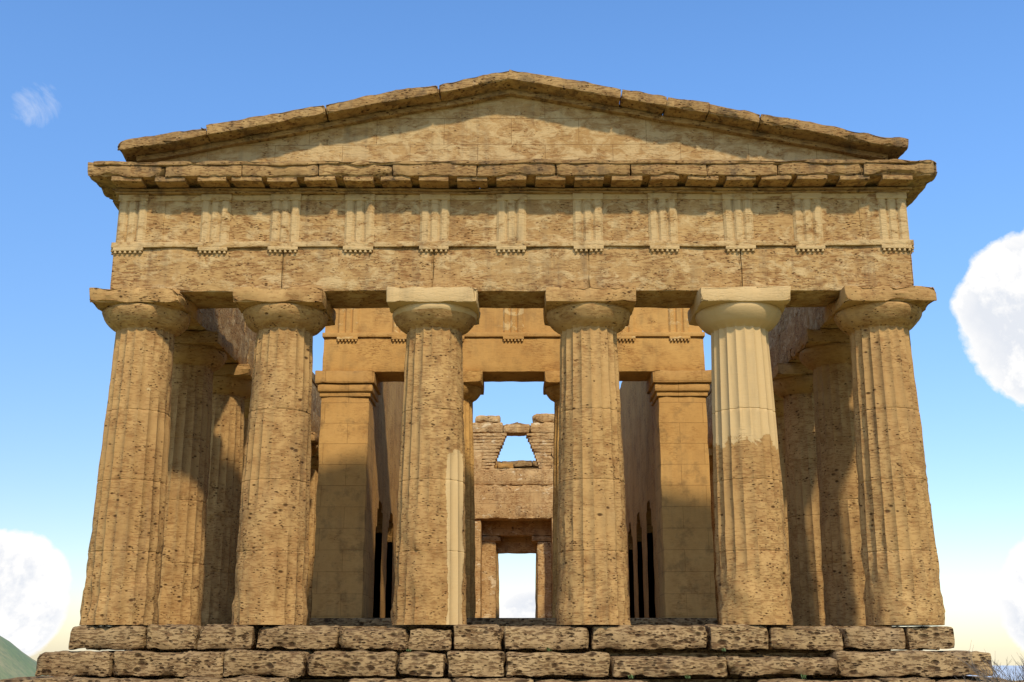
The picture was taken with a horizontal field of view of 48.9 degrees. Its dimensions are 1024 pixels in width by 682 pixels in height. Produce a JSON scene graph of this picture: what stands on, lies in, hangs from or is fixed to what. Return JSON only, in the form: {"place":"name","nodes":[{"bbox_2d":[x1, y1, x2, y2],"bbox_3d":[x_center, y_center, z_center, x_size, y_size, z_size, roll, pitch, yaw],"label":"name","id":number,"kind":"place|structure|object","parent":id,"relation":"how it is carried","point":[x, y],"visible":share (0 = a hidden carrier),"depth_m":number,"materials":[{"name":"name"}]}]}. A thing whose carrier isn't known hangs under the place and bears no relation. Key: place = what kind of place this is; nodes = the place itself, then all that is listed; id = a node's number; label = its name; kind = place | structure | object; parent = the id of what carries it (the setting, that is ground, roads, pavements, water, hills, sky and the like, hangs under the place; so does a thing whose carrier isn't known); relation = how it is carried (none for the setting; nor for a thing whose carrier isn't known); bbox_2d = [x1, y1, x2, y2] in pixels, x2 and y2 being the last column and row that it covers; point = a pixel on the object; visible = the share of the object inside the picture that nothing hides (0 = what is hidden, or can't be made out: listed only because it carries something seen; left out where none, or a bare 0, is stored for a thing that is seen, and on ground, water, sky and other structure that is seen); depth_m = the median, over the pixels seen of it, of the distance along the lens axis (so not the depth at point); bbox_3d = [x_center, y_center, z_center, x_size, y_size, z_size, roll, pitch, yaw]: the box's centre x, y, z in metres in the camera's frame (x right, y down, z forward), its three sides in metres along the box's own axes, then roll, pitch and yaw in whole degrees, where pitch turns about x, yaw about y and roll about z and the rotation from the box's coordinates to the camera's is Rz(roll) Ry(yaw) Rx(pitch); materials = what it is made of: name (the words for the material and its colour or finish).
{"place":"outdoors","nodes":[
{"label":"outdoors","id":0,"kind":"place"},
{"bbox_2d":[0,636,48,679],"bbox_3d":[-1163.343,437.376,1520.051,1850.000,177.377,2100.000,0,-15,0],"label":"hillside terrain","id":1,"kind":"structure","parent":0,"point":[15,661],"depth_m":1377.89,"materials":[{"name":"green plant"}]},
{"bbox_2d":[0,0,1023,665],"label":"sky","id":2,"kind":"structure","parent":0,"point":[79,79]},
{"bbox_2d":[967,665,1023,680],"bbox_3d":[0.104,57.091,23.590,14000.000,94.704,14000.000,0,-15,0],"label":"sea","id":3,"kind":"structure","parent":0,"point":[1010,667],"depth_m":4675.03,"materials":[{"name":"blue liquid"}]},
{"bbox_2d":[107,626,955,681],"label":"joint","id":4,"kind":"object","parent":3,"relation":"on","point":[693,652],"depth_m":22.09,"materials":[{"name":"stone"}]},
{"bbox_2d":[0,624,1023,681],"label":"stepped stone base","id":5,"kind":"object","parent":4,"relation":"on","point":[906,656],"visible":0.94,"depth_m":21.05,"materials":[{"name":"stone"}]},
{"bbox_2d":[79,285,944,625],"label":"front columns","id":6,"kind":"structure","parent":5,"relation":"on","point":[899,555],"depth_m":22.51,"materials":[{"name":"stone"}]},
{"bbox_2d":[406,647,805,678],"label":"step weeds","id":7,"kind":"object","parent":5,"relation":"on","point":[632,676],"visible":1,"depth_m":20.64,"materials":[{"name":"green plant"}]},
{"bbox_2d":[158,328,865,625],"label":"side columns","id":8,"kind":"structure","parent":4,"relation":"on","point":[812,392],"depth_m":26.29,"materials":[{"name":"stone"}]},
{"bbox_2d":[110,192,913,438],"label":"entablature","id":9,"kind":"structure","parent":8,"relation":"on","point":[206,254],"depth_m":23.62,"materials":[{"name":"stone"}]},
{"bbox_2d":[88,69,936,468],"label":"cornices","id":10,"kind":"object","parent":9,"relation":"on","point":[884,167],"visible":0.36,"depth_m":23.75,"materials":[{"name":"stone"}]},
{"bbox_2d":[158,97,867,161],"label":"pediment","id":11,"kind":"structure","parent":10,"relation":"on","point":[510,128],"depth_m":24.20,"materials":[{"name":"stone"}]},
{"bbox_2d":[310,618,717,625],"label":"floor","id":12,"kind":"structure","parent":4,"relation":"on","point":[497,621],"depth_m":28.11,"materials":[{"name":"stone"}]},
{"bbox_2d":[322,307,704,617],"bbox_3d":[0.133,6.311,41.568,10.304,8.863,25.432,0,-15,0],"label":"inner porch","id":13,"kind":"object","parent":12,"relation":"on","point":[511,345],"depth_m":30.25,"materials":[{"name":"stone"}]},
{"bbox_2d":[473,413,553,617],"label":"inner wall","id":14,"kind":"structure","parent":12,"relation":"on","point":[513,510],"depth_m":51.01,"materials":[{"name":"stone"}]},
{"bbox_2d":[311,370,716,617],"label":"pilasters","id":15,"kind":"object","parent":12,"relation":"on","point":[341,565],"visible":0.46,"depth_m":29.26,"materials":[{"name":"stone"}]},
{"bbox_2d":[368,381,659,617],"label":"cella walls","id":16,"kind":"structure","parent":12,"relation":"on","point":[637,426],"depth_m":34.11,"materials":[{"name":"stone"}]},
{"bbox_2d":[956,640,1023,681],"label":"bare shrub","id":17,"kind":"object","parent":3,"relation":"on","point":[985,676],"visible":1,"depth_m":12.28,"materials":[{"name":"brown plant"}]}
]}

